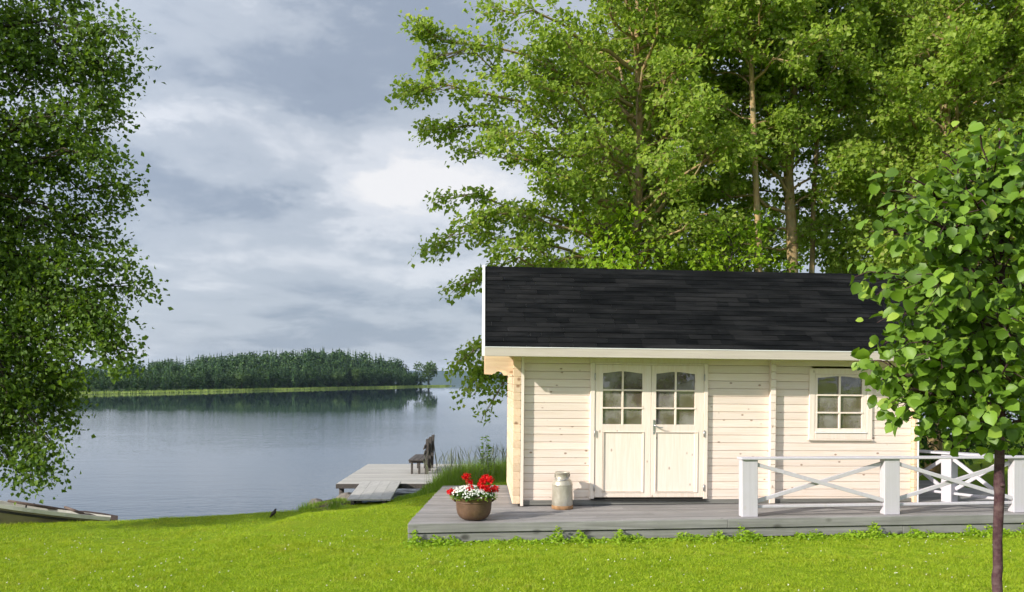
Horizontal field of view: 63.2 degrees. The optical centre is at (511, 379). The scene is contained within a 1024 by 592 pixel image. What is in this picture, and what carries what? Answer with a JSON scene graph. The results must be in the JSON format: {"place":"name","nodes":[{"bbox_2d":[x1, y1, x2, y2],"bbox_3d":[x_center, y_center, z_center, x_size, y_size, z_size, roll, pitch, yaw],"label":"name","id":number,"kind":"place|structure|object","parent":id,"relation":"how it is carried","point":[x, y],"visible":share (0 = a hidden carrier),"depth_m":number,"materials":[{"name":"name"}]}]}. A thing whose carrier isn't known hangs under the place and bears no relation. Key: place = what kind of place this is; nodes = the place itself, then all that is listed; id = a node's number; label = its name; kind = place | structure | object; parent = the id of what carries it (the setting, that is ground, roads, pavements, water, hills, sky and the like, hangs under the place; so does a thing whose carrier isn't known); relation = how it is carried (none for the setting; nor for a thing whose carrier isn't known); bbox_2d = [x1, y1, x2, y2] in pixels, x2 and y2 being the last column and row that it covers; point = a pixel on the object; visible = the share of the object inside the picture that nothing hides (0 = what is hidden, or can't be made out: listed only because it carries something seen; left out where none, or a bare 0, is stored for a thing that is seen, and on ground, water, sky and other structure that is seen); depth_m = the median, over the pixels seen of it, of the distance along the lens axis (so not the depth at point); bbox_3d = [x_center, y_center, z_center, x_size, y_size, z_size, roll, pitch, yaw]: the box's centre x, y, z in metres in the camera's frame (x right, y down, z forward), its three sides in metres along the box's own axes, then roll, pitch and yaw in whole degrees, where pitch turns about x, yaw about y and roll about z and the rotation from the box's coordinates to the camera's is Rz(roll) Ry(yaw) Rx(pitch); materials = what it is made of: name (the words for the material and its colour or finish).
{"place":"outdoors","nodes":[
{"label":"outdoors","id":0,"kind":"place"},
{"bbox_2d":[34,385,455,394],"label":"island","id":1,"kind":"structure","parent":0,"point":[121,389],"depth_m":223.03,"materials":[{"name":"green plant"}]},
{"bbox_2d":[8,346,432,391],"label":"forest","id":2,"kind":"object","parent":1,"relation":"on","point":[310,368],"visible":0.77,"depth_m":274.88,"materials":[{"name":"green plant"}]},
{"bbox_2d":[235,372,249,387],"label":"shore tree","id":3,"kind":"object","parent":1,"relation":"on","point":[240,378],"visible":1,"depth_m":238.49,"materials":[{"name":"green plant"}]},
{"bbox_2d":[34,385,450,395],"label":"reeds","id":4,"kind":"object","parent":1,"relation":"on","point":[193,390],"visible":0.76,"depth_m":232.91,"materials":[{"name":"green plant"}]},
{"bbox_2d":[330,371,343,382],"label":"shore tree","id":5,"kind":"object","parent":1,"relation":"on","point":[336,376],"visible":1,"depth_m":293.99,"materials":[{"name":"green plant"}]},
{"bbox_2d":[351,369,361,386],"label":"shore tree","id":6,"kind":"object","parent":1,"relation":"on","point":[356,372],"visible":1,"depth_m":308.55,"materials":[{"name":"green plant"}]},
{"bbox_2d":[413,361,437,384],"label":"shore tree","id":7,"kind":"object","parent":1,"relation":"on","point":[428,368],"visible":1,"depth_m":379.53,"materials":[{"name":"green plant"}]},
{"bbox_2d":[8,369,500,379],"bbox_3d":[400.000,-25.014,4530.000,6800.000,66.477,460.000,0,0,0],"label":"hills","id":8,"kind":"structure","parent":0,"point":[440,375],"depth_m":4386.65,"materials":[{"name":"green plant"}]},
{"bbox_2d":[0,0,994,370],"label":"sky","id":9,"kind":"structure","parent":0,"point":[286,210],"materials":[{"name":"grey"}]},
{"bbox_2d":[0,380,1018,520],"bbox_3d":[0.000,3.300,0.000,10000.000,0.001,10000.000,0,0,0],"label":"lake","id":10,"kind":"structure","parent":0,"point":[142,456],"depth_m":42.05,"materials":[{"name":"blue liquid"}]},
{"bbox_2d":[336,464,465,494],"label":"jetty","id":11,"kind":"object","parent":10,"relation":"in","point":[392,472],"visible":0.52,"depth_m":24.60,"materials":[{"name":"grey wood"}]},
{"bbox_2d":[347,481,400,504],"bbox_3d":[-3.310,2.700,19.955,1.072,0.430,5.532,0,0,-5],"label":"gangway","id":12,"kind":"object","parent":11,"relation":"on","point":[384,492],"visible":0.98,"depth_m":19.18,"materials":[{"name":"grey wood"}]},
{"bbox_2d":[408,434,434,473],"bbox_3d":[-2.795,2.311,25.835,0.610,1.079,1.870,0,0,0],"label":"bench","id":13,"kind":"object","parent":11,"relation":"on","point":[428,447],"visible":0.95,"depth_m":25.61,"materials":[{"name":"brown wood"}]},
{"bbox_2d":[0,434,1023,591],"bbox_3d":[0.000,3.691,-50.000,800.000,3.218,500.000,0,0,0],"label":"lawn","id":14,"kind":"structure","parent":0,"point":[988,477],"depth_m":9.90,"materials":[{"name":"green plant"}]},
{"bbox_2d":[0,500,110,523],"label":"rowing boat","id":15,"kind":"object","parent":14,"relation":"on","point":[12,513],"visible":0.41,"depth_m":13.20,"materials":[{"name":"grey"}]},
{"bbox_2d":[7,500,117,520],"bbox_3d":[-7.708,2.269,14.341,1.692,0.514,0.142,0,0,-34],"label":"oar","id":16,"kind":"object","parent":15,"relation":"on","point":[114,517],"visible":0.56,"depth_m":14.23,"materials":[{"name":"wood"}]},
{"bbox_2d":[64,506,95,515],"bbox_3d":[-7.226,2.253,13.940,0.625,0.247,0.107,0,0,7],"label":"oar","id":17,"kind":"object","parent":15,"relation":"on","point":[73,510],"visible":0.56,"depth_m":13.95,"materials":[{"name":"grey wood"}]},
{"bbox_2d":[0,0,173,505],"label":"birch tree","id":18,"kind":"object","parent":14,"relation":"on","point":[27,268],"visible":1,"depth_m":12.31,"materials":[{"name":"green plant"}]},
{"bbox_2d":[308,498,321,503],"bbox_3d":[-4.750,3.040,20.200,0.428,0.300,0.429,0,0,0],"label":"rock","id":19,"kind":"object","parent":14,"relation":"on","point":[316,500],"visible":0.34,"depth_m":20.14,"materials":[{"name":"grey stone"}]},
{"bbox_2d":[336,492,361,502],"bbox_3d":[-4.081,3.082,20.875,0.789,0.491,0.576,0,0,33],"label":"rock","id":20,"kind":"object","parent":14,"relation":"on","point":[345,495],"visible":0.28,"depth_m":20.79,"materials":[{"name":"grey stone"}]},
{"bbox_2d":[296,455,506,511],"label":"shore grass","id":21,"kind":"structure","parent":14,"relation":"on","point":[445,479],"depth_m":18.82,"materials":[{"name":"green plant"}]},
{"bbox_2d":[422,443,506,480],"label":"grass stalks","id":22,"kind":"object","parent":14,"relation":"on","point":[482,457],"depth_m":19.51,"materials":[{"name":"green"}]},
{"bbox_2d":[477,436,492,471],"bbox_3d":[-0.603,1.917,19.599,0.451,1.174,0.535,0,0,0],"label":"wild plant","id":23,"kind":"object","parent":14,"relation":"on","point":[489,454],"visible":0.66,"depth_m":19.60,"materials":[{"name":"green plant"}]},
{"bbox_2d":[6,530,1010,591],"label":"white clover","id":24,"kind":"object","parent":14,"relation":"on","point":[498,549],"visible":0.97,"depth_m":9.45,"materials":[{"name":"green plant"}]},
{"bbox_2d":[384,0,777,426],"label":"aspen tree","id":25,"kind":"object","parent":14,"relation":"on","point":[580,69],"visible":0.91,"depth_m":17.28,"materials":[{"name":"green plant"}]},
{"bbox_2d":[546,200,673,269],"bbox_3d":[2.330,-0.760,17.039,3.369,5.829,3.442,0,0,39],"label":"maple tree","id":26,"kind":"object","parent":14,"relation":"on","point":[614,254],"visible":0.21,"depth_m":17.08,"materials":[{"name":"green plant"}]},
{"bbox_2d":[532,0,769,270],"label":"aspen tree","id":27,"kind":"object","parent":14,"relation":"on","point":[683,266],"visible":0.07,"depth_m":20.02,"materials":[{"name":"green plant"}]},
{"bbox_2d":[399,521,1023,549],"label":"weeds","id":28,"kind":"object","parent":14,"relation":"on","point":[749,536],"visible":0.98,"depth_m":11.08,"materials":[{"name":"green plant"}]},
{"bbox_2d":[408,480,1023,541],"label":"deck","id":29,"kind":"structure","parent":14,"relation":"on","point":[437,515],"depth_m":11.46,"materials":[{"name":"grey wood"}]},
{"bbox_2d":[452,494,495,520],"bbox_3d":[-0.515,1.726,11.220,0.522,0.328,0.522,0,0,40],"label":"planter","id":30,"kind":"object","parent":29,"relation":"on","point":[475,509],"visible":0.7,"depth_m":11.02,"materials":[{"name":"ceramic"}]},
{"bbox_2d":[446,473,499,501],"bbox_3d":[-0.521,1.433,11.222,0.635,0.363,0.638,0,0,-45],"label":"geranium","id":31,"kind":"object","parent":30,"relation":"on","point":[485,478],"visible":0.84,"depth_m":11.14,"materials":[{"name":"red plant"}]},
{"bbox_2d":[449,484,496,501],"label":"bidens","id":32,"kind":"object","parent":30,"relation":"in","point":[467,491],"visible":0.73,"depth_m":11.06,"materials":[{"name":"white plant"}]},
{"bbox_2d":[552,471,572,509],"bbox_3d":[0.735,1.623,12.165,0.314,0.534,0.314,0,0,0],"label":"milk can","id":33,"kind":"object","parent":29,"relation":"on","point":[562,492],"visible":1,"depth_m":12.05,"materials":[{"name":"metal"}]},
{"bbox_2d":[482,265,947,505],"bbox_3d":[3.150,0.043,13.839,7.450,3.733,3.472,1,0,-4],"label":"log cabin","id":34,"kind":"object","parent":29,"relation":"on","point":[635,386],"visible":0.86,"depth_m":12.62,"materials":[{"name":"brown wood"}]},
{"bbox_2d":[593,365,651,496],"bbox_3d":[1.657,0.779,12.487,0.872,1.986,0.077,1,0,-5],"label":"door","id":35,"kind":"structure","parent":34,"relation":"in","point":[622,392],"depth_m":12.49,"materials":[{"name":"white wood"}]},
{"bbox_2d":[650,365,704,496],"bbox_3d":[2.502,0.787,12.534,0.815,1.986,0.115,1,0,-5],"label":"door","id":36,"kind":"structure","parent":34,"relation":"in","point":[677,392],"depth_m":12.56,"materials":[{"name":"white wood"}]},
{"bbox_2d":[807,368,872,440],"bbox_3d":[5.045,0.389,12.777,1.036,1.107,0.075,1,0,-4],"label":"window","id":37,"kind":"structure","parent":34,"relation":"in","point":[839,410],"depth_m":12.77,"materials":[{"name":"white wood"}]},
{"bbox_2d":[737,455,1023,516],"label":"deck railing","id":38,"kind":"object","parent":29,"relation":"on","point":[889,498],"visible":1,"depth_m":11.60,"materials":[{"name":"white wood"}]},
{"bbox_2d":[919,450,993,501],"bbox_3d":[6.765,1.502,12.800,0.250,0.776,1.875,0,0,-33],"label":"deck railing","id":39,"kind":"object","parent":29,"relation":"on","point":[949,468],"visible":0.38,"depth_m":12.75,"materials":[{"name":"white wood"}]},
{"bbox_2d":[651,196,809,271],"bbox_3d":[6.916,-1.489,23.730,6.204,7.284,5.744,0,0,25],"label":"maple tree","id":40,"kind":"object","parent":14,"relation":"on","point":[769,268],"visible":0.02,"depth_m":23.45,"materials":[{"name":"green plant"}]},
{"bbox_2d":[665,207,805,272],"bbox_3d":[4.545,-0.636,17.083,3.393,5.594,3.451,0,0,0],"label":"maple tree","id":41,"kind":"object","parent":14,"relation":"on","point":[761,259],"visible":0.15,"depth_m":16.75,"materials":[{"name":"green plant"}]},
{"bbox_2d":[660,0,858,271],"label":"aspen tree","id":42,"kind":"object","parent":14,"relation":"on","point":[804,8],"visible":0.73,"depth_m":17.81,"materials":[{"name":"green plant"}]},
{"bbox_2d":[650,0,929,272],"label":"aspen tree","id":43,"kind":"object","parent":14,"relation":"on","point":[784,159],"visible":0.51,"depth_m":18.85,"materials":[{"name":"green plant"}]},
{"bbox_2d":[731,0,902,272],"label":"aspen tree","id":44,"kind":"object","parent":14,"relation":"on","point":[858,87],"visible":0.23,"depth_m":18.96,"materials":[{"name":"green plant"}]},
{"bbox_2d":[780,0,1012,318],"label":"aspen tree","id":45,"kind":"object","parent":14,"relation":"on","point":[911,10],"visible":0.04,"depth_m":23.26,"materials":[{"name":"green plant"}]},
{"bbox_2d":[793,0,1023,473],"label":"aspen tree","id":46,"kind":"object","parent":14,"relation":"on","point":[956,64],"visible":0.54,"depth_m":17.77,"materials":[{"name":"green plant"}]},
{"bbox_2d":[920,447,938,467],"bbox_3d":[7.180,0.461,17.193,2.284,3.365,2.446,0,0,-29],"label":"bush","id":47,"kind":"object","parent":14,"relation":"on","point":[922,464],"visible":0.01,"depth_m":16.92,"materials":[{"name":"green plant"}]},
{"bbox_2d":[847,118,1023,591],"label":"young tree","id":48,"kind":"object","parent":14,"relation":"on","point":[947,284],"visible":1,"depth_m":6.63,"materials":[{"name":"green plant"}]},
{"bbox_2d":[885,0,1023,325],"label":"aspen tree","id":49,"kind":"object","parent":14,"relation":"on","point":[1009,55],"visible":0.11,"depth_m":18.46,"materials":[{"name":"green plant"}]},
{"bbox_2d":[919,389,1023,467],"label":"bush","id":50,"kind":"object","parent":14,"relation":"on","point":[924,440],"visible":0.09,"depth_m":15.35,"materials":[{"name":"green plant"}]},
{"bbox_2d":[941,319,1023,460],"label":"bush","id":51,"kind":"object","parent":14,"relation":"on","point":[1009,416],"visible":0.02,"depth_m":16.32,"materials":[{"name":"green plant"}]}
]}

